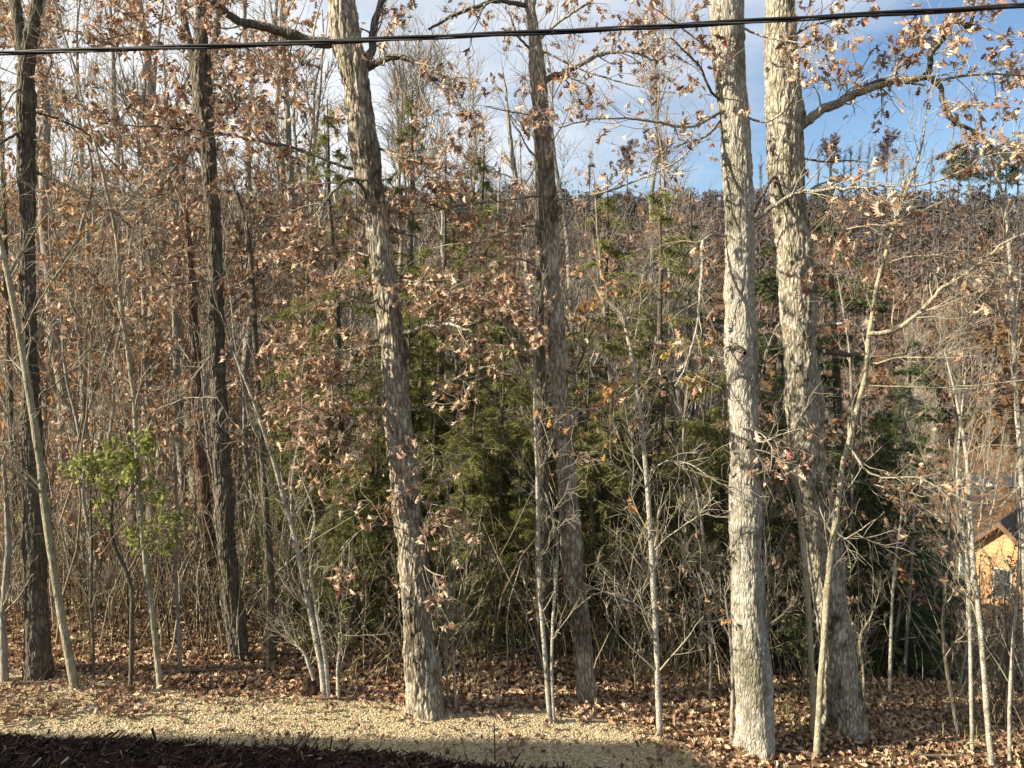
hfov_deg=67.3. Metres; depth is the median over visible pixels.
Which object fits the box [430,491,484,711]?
thin stem
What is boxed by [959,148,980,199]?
ridge tree
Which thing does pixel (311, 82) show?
forest tree
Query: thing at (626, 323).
bare tree
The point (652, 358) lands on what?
brush sapling
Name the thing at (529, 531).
hemlock
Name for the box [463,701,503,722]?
fallen branch
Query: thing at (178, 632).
thin stem
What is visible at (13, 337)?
bare tree
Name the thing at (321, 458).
hemlock
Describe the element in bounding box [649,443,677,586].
brush sapling
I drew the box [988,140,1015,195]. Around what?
ridge tree
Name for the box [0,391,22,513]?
brush sapling
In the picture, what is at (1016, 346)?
sapling
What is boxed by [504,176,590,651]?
brush sapling
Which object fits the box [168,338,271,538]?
brush sapling
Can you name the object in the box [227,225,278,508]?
bare tree
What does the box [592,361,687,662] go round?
brush sapling
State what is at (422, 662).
oak tree
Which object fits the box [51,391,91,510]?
brush sapling
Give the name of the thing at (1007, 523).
house
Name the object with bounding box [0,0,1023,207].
sky
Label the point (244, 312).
bare tree
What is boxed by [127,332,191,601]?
brush sapling
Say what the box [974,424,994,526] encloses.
bare tree
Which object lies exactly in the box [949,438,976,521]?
russet tree
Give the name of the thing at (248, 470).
brush sapling
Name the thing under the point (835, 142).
ridge tree
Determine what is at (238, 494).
russet tree
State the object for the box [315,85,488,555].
hemlock
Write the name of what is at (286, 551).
thicket shrub
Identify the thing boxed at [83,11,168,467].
bare tree
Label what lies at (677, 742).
fallen branch
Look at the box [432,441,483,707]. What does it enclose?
thin stem
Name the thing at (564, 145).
bare tree
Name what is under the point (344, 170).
bare tree
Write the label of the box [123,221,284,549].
russet tree
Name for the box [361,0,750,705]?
oak tree
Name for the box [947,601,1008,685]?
thicket shrub
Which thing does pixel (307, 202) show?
bare tree
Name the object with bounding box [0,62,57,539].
bare tree
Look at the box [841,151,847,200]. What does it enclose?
ridge tree
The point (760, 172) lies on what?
ridge tree
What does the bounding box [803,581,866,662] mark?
thicket shrub
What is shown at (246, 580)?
thicket shrub
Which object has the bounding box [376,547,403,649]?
thicket shrub
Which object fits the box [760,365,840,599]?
brush sapling
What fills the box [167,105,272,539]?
russet tree
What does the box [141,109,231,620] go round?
dead trunk
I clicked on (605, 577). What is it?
thicket shrub
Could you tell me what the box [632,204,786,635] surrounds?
cedar
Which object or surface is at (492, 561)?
thicket shrub
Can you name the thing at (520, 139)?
bare tree
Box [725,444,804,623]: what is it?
brush sapling
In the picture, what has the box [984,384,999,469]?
bare tree
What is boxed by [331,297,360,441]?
bare tree
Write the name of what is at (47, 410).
russet tree
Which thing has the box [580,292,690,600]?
hemlock
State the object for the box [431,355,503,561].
russet tree
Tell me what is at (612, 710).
fallen leaves
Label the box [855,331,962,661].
cedar
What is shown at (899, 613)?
brush sapling
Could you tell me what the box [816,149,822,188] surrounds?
ridge tree
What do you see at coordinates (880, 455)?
cedar
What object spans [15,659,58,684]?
fallen branch
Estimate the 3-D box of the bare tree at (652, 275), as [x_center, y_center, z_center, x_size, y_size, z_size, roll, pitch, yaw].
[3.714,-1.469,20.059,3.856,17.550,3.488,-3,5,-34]
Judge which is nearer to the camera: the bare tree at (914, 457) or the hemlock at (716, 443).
the hemlock at (716, 443)
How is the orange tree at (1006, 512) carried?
on the forest floor
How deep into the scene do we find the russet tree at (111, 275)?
30.37 m
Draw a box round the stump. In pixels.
[302,668,320,698]
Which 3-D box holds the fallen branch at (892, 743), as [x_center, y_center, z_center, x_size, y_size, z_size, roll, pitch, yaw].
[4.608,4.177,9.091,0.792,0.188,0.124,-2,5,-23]
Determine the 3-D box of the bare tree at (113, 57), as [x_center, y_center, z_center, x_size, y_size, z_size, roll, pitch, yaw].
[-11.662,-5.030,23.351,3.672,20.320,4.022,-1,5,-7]
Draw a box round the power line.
[0,2,1023,55]
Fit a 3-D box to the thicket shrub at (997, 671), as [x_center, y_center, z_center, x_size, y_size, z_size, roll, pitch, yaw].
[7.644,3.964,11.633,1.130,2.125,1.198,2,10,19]
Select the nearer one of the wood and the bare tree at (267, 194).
the bare tree at (267, 194)
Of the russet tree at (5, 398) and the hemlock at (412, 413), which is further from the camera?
the russet tree at (5, 398)
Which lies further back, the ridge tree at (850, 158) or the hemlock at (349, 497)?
the ridge tree at (850, 158)
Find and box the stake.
[493,723,495,760]
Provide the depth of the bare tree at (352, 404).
27.13 m
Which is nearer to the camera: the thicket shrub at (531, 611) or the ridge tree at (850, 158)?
the thicket shrub at (531, 611)
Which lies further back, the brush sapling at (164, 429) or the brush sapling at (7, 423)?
the brush sapling at (164, 429)
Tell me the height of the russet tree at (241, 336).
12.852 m
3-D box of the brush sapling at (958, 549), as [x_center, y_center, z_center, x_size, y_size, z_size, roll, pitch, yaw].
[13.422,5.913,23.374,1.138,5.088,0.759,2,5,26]
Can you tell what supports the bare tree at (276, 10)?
on the forest floor
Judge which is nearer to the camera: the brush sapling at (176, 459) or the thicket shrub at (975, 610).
the thicket shrub at (975, 610)
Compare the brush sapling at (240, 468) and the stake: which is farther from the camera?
the brush sapling at (240, 468)
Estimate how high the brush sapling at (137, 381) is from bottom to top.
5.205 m
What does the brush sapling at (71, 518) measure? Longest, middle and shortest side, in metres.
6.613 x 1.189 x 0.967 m
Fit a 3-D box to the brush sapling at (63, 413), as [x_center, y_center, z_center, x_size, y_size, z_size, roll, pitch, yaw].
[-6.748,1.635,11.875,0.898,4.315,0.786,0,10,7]
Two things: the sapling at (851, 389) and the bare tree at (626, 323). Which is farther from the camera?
the bare tree at (626, 323)
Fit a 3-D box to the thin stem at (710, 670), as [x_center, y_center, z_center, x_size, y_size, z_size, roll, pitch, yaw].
[2.393,2.553,9.656,0.863,3.695,0.739,2,5,24]
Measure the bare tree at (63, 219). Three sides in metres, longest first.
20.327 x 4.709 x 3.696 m
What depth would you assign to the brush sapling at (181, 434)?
13.17 m
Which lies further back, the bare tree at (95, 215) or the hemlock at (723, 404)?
the bare tree at (95, 215)
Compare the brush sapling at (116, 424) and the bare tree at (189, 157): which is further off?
the bare tree at (189, 157)
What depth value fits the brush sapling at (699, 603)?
10.53 m
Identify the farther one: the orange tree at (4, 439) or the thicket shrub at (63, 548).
the orange tree at (4, 439)
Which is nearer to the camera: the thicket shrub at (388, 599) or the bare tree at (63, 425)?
the thicket shrub at (388, 599)
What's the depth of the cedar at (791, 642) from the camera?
11.19 m
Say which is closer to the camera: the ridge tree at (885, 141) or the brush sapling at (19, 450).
the brush sapling at (19, 450)
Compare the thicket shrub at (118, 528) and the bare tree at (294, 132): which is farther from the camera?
the bare tree at (294, 132)
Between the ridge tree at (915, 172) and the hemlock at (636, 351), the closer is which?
the hemlock at (636, 351)
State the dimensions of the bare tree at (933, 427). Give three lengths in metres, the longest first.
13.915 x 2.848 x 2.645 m
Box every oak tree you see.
[0,0,230,680]
[66,0,566,721]
[98,0,357,660]
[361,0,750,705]
[498,0,611,671]
[514,0,908,761]
[754,0,1023,741]
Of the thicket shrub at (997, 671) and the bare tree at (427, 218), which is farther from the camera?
the bare tree at (427, 218)
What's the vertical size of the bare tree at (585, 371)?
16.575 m
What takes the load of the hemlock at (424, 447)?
on the forest floor
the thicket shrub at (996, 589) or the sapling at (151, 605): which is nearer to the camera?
the sapling at (151, 605)
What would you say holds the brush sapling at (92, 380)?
on the forest floor
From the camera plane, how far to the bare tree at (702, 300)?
20.55 m
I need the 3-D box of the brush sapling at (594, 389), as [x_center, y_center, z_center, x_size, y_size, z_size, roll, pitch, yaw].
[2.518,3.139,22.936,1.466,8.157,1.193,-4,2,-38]
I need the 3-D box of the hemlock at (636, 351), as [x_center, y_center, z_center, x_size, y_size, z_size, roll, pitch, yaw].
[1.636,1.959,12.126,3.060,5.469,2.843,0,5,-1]
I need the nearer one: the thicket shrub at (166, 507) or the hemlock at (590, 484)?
the hemlock at (590, 484)
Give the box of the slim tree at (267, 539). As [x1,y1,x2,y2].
[213,147,282,664]
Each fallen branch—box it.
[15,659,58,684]
[167,659,240,676]
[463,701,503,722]
[583,713,669,721]
[675,739,722,745]
[775,742,813,754]
[878,726,923,749]
[913,745,972,762]
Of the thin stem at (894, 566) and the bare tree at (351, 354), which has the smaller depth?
the thin stem at (894, 566)
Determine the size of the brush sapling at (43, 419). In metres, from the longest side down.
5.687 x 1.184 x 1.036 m
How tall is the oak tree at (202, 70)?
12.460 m
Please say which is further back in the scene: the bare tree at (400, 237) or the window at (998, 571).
the window at (998, 571)
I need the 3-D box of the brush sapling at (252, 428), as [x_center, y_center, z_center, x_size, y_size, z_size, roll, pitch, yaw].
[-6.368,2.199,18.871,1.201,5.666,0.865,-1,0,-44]
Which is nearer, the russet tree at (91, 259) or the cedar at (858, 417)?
the cedar at (858, 417)
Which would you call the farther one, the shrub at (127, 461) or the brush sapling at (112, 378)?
the brush sapling at (112, 378)
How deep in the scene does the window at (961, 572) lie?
61.03 m
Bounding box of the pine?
[848,461,991,688]
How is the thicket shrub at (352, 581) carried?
on the forest floor
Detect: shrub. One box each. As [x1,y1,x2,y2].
[0,496,59,613]
[2,515,23,601]
[53,518,77,583]
[57,426,199,690]
[88,512,145,607]
[93,476,151,588]
[123,498,170,586]
[147,477,174,563]
[170,482,202,579]
[200,535,266,615]
[214,531,280,629]
[239,547,290,635]
[255,502,306,612]
[260,493,317,593]
[320,541,374,626]
[336,549,388,639]
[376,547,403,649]
[449,537,527,655]
[486,550,535,661]
[587,511,648,634]
[591,529,648,657]
[591,544,650,661]
[592,558,637,648]
[619,557,682,670]
[627,525,715,680]
[765,531,817,670]
[783,518,887,674]
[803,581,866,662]
[915,585,946,661]
[923,575,1010,699]
[931,554,1006,680]
[941,591,979,672]
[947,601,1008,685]
[959,550,1021,682]
[975,577,1022,686]
[978,540,1022,684]
[985,583,1020,661]
[990,563,1022,687]
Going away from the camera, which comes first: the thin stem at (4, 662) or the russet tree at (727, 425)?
the thin stem at (4, 662)
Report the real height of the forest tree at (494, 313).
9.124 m
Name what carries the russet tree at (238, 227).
on the forest floor
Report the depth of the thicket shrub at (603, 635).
10.96 m
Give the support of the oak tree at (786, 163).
on the forest floor
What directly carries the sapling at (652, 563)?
on the forest floor
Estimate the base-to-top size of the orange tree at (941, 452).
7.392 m
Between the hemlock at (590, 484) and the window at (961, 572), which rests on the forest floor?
the hemlock at (590, 484)
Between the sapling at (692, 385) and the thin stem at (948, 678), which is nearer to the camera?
the thin stem at (948, 678)
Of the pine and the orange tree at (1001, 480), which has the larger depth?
the orange tree at (1001, 480)
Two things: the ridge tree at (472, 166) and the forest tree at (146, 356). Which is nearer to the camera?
the forest tree at (146, 356)
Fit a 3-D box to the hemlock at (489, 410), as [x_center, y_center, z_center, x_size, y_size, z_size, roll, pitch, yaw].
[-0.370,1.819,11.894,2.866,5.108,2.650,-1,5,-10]
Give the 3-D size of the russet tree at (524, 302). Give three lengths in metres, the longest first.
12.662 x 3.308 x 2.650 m
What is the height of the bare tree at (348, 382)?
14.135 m
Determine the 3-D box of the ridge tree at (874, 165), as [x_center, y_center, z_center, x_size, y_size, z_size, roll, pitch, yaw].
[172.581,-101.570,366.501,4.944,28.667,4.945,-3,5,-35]
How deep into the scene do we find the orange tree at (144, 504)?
23.66 m
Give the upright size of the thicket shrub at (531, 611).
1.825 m
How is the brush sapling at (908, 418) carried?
on the forest floor
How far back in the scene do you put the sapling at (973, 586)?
8.62 m
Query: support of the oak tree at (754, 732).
on the forest floor
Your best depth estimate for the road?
111.48 m
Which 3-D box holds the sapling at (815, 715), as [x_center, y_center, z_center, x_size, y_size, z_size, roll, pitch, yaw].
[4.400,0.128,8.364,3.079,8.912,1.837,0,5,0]
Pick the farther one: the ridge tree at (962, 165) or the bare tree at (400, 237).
the ridge tree at (962, 165)
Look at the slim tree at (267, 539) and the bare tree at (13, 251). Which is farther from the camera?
the bare tree at (13, 251)
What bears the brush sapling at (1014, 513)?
on the forest floor
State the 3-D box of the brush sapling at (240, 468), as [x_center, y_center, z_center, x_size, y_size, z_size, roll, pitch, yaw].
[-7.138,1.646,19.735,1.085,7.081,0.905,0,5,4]
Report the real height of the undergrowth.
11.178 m
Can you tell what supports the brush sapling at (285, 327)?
on the forest floor
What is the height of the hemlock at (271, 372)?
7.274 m
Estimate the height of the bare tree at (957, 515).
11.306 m
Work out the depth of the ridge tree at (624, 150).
360.09 m
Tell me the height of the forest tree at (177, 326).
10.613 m
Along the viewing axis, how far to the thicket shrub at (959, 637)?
13.18 m
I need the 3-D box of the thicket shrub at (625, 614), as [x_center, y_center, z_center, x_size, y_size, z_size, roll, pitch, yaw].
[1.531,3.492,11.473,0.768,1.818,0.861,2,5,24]
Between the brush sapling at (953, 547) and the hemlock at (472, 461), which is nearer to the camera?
the hemlock at (472, 461)
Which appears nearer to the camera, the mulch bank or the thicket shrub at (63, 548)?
the mulch bank
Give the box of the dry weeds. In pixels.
[12,592,1023,753]
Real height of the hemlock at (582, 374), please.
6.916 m
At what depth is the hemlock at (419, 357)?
12.09 m
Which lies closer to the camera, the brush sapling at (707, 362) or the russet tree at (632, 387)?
the brush sapling at (707, 362)
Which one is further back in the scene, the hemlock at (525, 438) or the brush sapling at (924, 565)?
the brush sapling at (924, 565)
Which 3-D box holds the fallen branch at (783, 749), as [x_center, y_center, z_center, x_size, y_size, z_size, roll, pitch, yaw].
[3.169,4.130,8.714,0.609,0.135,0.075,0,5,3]
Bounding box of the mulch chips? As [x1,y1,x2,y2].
[0,723,662,767]
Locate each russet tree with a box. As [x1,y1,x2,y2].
[0,0,128,496]
[0,0,171,581]
[0,263,48,486]
[1,335,129,507]
[17,42,147,554]
[49,168,135,508]
[59,0,206,566]
[80,223,163,453]
[84,0,327,491]
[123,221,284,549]
[131,222,233,440]
[140,239,332,552]
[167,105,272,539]
[228,322,240,519]
[233,266,270,498]
[238,301,349,489]
[250,153,353,492]
[350,368,369,435]
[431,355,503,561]
[502,256,574,522]
[619,313,671,514]
[666,314,719,440]
[707,422,767,550]
[917,439,939,548]
[921,443,937,525]
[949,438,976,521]
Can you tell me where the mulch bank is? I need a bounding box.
[0,738,467,767]
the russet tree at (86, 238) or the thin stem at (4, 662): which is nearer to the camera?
the thin stem at (4, 662)
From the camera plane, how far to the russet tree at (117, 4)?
17.58 m
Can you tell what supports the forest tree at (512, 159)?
on the forest floor
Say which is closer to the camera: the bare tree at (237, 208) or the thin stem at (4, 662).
the thin stem at (4, 662)
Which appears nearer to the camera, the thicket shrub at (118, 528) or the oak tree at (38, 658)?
the oak tree at (38, 658)
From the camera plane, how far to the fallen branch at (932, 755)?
8.84 m
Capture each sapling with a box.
[0,124,110,689]
[0,305,77,583]
[0,348,74,548]
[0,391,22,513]
[0,392,22,527]
[7,0,239,690]
[36,166,116,621]
[43,387,85,564]
[46,355,104,595]
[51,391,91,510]
[55,233,110,586]
[55,299,95,537]
[74,346,153,589]
[81,150,171,581]
[83,327,134,579]
[111,301,165,598]
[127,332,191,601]
[147,276,189,574]
[155,276,255,629]
[155,350,195,587]
[156,385,209,548]
[166,95,248,616]
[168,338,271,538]
[170,285,232,605]
[173,280,244,593]
[194,256,399,699]
[197,199,272,621]
[225,317,253,556]
[227,363,262,506]
[231,305,275,519]
[258,395,297,561]
[272,254,332,628]
[494,236,587,723]
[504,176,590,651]
[533,251,768,738]
[584,354,604,465]
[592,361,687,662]
[619,287,675,517]
[647,330,713,654]
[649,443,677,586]
[652,448,730,675]
[657,330,723,608]
[663,348,712,549]
[664,412,693,532]
[683,384,714,597]
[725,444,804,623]
[755,292,791,625]
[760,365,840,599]
[761,0,1023,756]
[769,301,859,678]
[812,215,893,590]
[815,421,869,668]
[833,418,867,578]
[855,430,891,581]
[869,455,951,680]
[870,382,928,623]
[876,418,958,677]
[883,208,1023,766]
[917,514,949,636]
[921,495,957,643]
[930,45,1023,720]
[938,524,977,614]
[940,500,969,613]
[956,443,1023,761]
[1002,450,1023,603]
[1004,442,1023,580]
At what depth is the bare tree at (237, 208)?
25.55 m
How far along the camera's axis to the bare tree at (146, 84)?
15.09 m
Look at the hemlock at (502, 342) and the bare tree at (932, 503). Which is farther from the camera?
the bare tree at (932, 503)
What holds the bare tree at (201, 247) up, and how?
on the forest floor
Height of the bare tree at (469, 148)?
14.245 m
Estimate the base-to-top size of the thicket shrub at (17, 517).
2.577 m
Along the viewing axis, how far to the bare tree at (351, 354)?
29.16 m
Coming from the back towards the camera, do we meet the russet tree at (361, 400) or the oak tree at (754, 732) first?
the russet tree at (361, 400)
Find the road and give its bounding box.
[789,476,1018,515]
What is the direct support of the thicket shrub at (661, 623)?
on the forest floor
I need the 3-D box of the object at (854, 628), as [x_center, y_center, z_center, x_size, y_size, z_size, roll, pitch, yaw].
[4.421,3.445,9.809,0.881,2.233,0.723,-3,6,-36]
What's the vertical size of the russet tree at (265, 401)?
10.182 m
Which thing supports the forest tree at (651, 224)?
on the forest floor
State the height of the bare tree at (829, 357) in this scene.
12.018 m
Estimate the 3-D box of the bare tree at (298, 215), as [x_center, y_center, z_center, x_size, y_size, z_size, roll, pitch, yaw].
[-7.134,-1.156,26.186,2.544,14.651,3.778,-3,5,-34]
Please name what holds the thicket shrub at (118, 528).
on the forest floor
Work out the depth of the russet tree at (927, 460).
66.67 m
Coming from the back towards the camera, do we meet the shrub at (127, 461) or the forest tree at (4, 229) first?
the forest tree at (4, 229)
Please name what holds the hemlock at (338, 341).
on the forest floor
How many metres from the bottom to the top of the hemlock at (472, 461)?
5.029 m
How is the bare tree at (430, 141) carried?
on the forest floor
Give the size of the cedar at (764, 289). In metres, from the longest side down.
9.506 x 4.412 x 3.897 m
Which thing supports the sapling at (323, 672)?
on the forest floor
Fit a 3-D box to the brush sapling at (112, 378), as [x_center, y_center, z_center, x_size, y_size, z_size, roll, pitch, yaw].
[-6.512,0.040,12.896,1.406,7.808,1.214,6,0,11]
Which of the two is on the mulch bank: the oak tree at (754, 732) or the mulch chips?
the mulch chips
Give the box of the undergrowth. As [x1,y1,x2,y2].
[0,242,1022,724]
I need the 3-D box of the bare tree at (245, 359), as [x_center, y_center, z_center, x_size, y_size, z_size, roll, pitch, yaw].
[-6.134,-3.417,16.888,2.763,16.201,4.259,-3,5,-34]
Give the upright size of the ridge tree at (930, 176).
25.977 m
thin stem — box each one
[0,420,54,681]
[54,386,131,688]
[143,426,207,669]
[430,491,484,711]
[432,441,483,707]
[669,444,730,701]
[692,542,734,739]
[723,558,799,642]
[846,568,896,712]
[864,452,921,701]
[909,427,976,736]
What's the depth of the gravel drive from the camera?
8.41 m
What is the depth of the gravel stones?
8.42 m
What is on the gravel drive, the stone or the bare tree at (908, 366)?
the stone
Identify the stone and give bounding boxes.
[79,705,100,713]
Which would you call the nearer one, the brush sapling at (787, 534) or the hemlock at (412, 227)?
the brush sapling at (787, 534)
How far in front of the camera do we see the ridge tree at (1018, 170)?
349.62 m
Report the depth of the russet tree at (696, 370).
29.70 m
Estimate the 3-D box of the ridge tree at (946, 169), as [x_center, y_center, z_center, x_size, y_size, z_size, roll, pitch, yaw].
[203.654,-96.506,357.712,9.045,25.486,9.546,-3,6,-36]
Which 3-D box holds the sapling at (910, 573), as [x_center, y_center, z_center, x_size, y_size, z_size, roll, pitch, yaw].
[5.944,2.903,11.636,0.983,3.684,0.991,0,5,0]
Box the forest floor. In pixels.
[0,190,1023,767]
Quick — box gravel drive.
[0,668,739,767]
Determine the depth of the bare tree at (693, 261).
25.70 m
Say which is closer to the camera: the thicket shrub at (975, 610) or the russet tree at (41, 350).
the thicket shrub at (975, 610)
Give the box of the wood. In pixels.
[0,180,1023,454]
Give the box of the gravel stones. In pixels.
[0,665,760,767]
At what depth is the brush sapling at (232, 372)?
20.54 m
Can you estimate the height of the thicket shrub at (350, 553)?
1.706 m
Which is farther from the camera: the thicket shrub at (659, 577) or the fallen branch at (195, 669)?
the thicket shrub at (659, 577)
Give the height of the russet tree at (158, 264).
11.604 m
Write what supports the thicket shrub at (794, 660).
on the forest floor
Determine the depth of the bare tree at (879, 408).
116.94 m
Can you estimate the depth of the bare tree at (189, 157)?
25.64 m
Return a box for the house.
[958,506,1020,606]
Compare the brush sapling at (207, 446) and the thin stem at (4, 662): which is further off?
the brush sapling at (207, 446)
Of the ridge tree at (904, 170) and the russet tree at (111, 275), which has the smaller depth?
the russet tree at (111, 275)
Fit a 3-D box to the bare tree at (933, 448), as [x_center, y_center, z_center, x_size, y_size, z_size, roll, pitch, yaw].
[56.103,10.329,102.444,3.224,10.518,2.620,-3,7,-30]
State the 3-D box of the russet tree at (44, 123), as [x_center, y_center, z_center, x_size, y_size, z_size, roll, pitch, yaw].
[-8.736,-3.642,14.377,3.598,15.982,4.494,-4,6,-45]
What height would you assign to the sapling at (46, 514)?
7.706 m
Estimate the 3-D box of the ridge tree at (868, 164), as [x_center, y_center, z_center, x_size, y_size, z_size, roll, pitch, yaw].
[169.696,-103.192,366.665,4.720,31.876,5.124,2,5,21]
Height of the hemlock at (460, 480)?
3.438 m
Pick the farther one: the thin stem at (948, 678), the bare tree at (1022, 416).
the bare tree at (1022, 416)
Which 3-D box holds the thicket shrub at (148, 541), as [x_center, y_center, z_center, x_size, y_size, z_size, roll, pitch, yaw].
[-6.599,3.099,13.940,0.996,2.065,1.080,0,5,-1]
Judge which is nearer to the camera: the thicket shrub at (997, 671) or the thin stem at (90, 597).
the thin stem at (90, 597)
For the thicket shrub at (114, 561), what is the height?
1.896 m
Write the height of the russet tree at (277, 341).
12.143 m
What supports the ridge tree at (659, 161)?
on the forest floor
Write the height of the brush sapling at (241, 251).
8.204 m
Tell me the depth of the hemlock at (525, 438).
11.92 m
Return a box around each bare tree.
[0,0,156,569]
[0,1,24,506]
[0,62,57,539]
[0,176,47,414]
[0,202,75,418]
[14,93,116,532]
[36,121,106,524]
[45,0,116,442]
[58,0,163,548]
[70,0,260,573]
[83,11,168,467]
[123,1,245,505]
[177,0,354,546]
[178,0,311,558]
[178,76,243,512]
[185,9,406,556]
[191,139,262,437]
[225,15,366,515]
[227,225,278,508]
[232,195,273,441]
[236,114,303,385]
[257,241,280,402]
[270,129,332,426]
[271,75,379,527]
[326,147,394,442]
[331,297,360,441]
[341,290,369,446]
[345,3,477,385]
[347,189,432,407]
[356,9,450,381]
[356,234,396,414]
[361,324,380,383]
[371,24,464,424]
[372,42,487,424]
[403,195,437,380]
[426,39,507,549]
[441,110,522,422]
[468,39,589,523]
[486,128,615,476]
[492,3,633,503]
[548,201,601,446]
[570,307,602,535]
[593,0,727,583]
[604,241,649,484]
[611,0,723,584]
[652,211,716,483]
[654,161,727,509]
[818,330,833,486]
[866,403,882,437]
[870,310,942,501]
[886,348,965,519]
[897,249,1010,649]
[902,414,931,533]
[917,457,939,603]
[925,396,941,477]
[927,424,941,492]
[948,456,974,566]
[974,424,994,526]
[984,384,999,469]
[990,412,1014,514]
[1012,414,1023,490]
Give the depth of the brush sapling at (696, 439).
16.77 m
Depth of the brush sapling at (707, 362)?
12.72 m
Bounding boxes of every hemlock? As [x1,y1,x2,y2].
[207,266,352,602]
[234,282,349,611]
[236,99,389,631]
[254,376,382,620]
[278,478,384,652]
[287,411,402,647]
[301,341,445,609]
[304,367,440,639]
[312,389,402,632]
[314,294,482,632]
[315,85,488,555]
[317,233,502,598]
[323,174,530,635]
[365,187,602,639]
[365,253,510,637]
[370,371,505,640]
[381,350,549,654]
[423,146,533,579]
[426,220,600,629]
[430,336,571,653]
[431,445,531,661]
[443,293,629,656]
[478,460,571,662]
[510,351,685,666]
[516,181,705,646]
[518,289,643,604]
[551,335,708,666]
[577,174,771,668]
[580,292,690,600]
[602,342,787,670]
[664,371,817,668]
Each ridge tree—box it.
[461,144,478,180]
[586,152,593,192]
[615,139,636,194]
[650,140,675,175]
[757,153,764,190]
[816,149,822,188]
[817,133,841,175]
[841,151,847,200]
[847,148,854,198]
[855,141,864,192]
[863,137,872,194]
[869,142,878,192]
[875,128,900,197]
[900,151,905,189]
[911,153,918,192]
[927,149,934,197]
[939,149,960,196]
[951,142,976,199]
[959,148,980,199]
[975,144,1002,196]
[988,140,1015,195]
[1007,148,1023,206]
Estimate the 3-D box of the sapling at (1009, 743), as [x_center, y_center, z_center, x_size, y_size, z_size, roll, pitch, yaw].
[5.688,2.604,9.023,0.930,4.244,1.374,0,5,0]
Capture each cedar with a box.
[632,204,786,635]
[680,371,853,675]
[693,195,871,663]
[759,151,982,672]
[789,389,938,678]
[825,368,893,582]
[849,459,939,674]
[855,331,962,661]
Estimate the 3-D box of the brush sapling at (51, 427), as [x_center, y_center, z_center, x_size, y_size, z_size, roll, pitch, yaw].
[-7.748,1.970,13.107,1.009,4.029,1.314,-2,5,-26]
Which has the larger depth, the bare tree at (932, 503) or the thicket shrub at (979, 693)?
the bare tree at (932, 503)
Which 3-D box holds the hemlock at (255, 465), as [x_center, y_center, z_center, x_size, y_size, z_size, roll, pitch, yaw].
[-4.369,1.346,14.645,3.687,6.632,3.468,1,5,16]
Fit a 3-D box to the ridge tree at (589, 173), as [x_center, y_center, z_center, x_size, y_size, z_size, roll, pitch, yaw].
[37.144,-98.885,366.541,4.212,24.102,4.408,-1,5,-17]
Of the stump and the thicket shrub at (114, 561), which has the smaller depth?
the stump
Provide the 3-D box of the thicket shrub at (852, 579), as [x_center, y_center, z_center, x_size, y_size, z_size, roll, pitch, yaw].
[4.564,3.304,10.901,1.274,2.862,1.181,-1,5,-16]
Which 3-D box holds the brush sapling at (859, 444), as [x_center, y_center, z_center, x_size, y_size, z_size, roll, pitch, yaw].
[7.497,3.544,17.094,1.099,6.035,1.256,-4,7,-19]
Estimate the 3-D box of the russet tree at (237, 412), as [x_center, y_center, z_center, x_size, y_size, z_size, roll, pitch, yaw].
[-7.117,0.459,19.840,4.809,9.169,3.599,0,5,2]
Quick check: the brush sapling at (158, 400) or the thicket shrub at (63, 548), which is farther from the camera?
the thicket shrub at (63, 548)
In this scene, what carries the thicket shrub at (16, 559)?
on the forest floor
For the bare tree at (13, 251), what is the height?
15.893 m
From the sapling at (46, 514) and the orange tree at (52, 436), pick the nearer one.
the sapling at (46, 514)
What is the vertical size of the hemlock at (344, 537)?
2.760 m
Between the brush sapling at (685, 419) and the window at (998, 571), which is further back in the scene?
the window at (998, 571)
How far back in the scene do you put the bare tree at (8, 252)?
22.54 m
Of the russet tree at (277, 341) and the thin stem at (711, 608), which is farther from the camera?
the russet tree at (277, 341)
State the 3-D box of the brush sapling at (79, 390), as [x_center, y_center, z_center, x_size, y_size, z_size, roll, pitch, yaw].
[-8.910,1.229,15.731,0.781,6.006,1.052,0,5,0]
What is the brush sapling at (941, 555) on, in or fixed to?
on the forest floor
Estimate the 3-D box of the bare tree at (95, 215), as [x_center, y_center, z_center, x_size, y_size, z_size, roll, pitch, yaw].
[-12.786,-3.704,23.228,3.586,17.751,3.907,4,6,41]
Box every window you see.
[958,551,971,582]
[992,567,1012,597]
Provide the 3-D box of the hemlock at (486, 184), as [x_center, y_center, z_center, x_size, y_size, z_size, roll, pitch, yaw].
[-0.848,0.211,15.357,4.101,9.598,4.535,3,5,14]
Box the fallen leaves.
[0,572,1023,767]
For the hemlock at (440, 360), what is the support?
on the forest floor
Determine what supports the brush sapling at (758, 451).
on the forest floor
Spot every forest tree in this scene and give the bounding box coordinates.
[0,18,100,584]
[0,138,187,583]
[66,15,203,559]
[121,40,247,584]
[218,0,340,572]
[251,12,380,552]
[431,149,565,479]
[453,4,577,451]
[562,104,670,535]
[624,117,722,608]
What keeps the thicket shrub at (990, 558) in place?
on the forest floor
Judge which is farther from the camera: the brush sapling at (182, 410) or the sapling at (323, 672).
the brush sapling at (182, 410)
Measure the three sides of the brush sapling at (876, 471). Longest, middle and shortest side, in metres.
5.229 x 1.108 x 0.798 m
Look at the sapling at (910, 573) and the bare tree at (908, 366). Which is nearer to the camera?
the sapling at (910, 573)
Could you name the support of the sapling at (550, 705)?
on the forest floor
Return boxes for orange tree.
[0,186,91,523]
[0,342,52,524]
[48,317,99,496]
[80,253,185,525]
[936,431,948,467]
[989,448,1008,501]
[995,504,1015,518]
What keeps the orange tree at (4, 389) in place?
on the forest floor
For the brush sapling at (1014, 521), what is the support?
on the forest floor

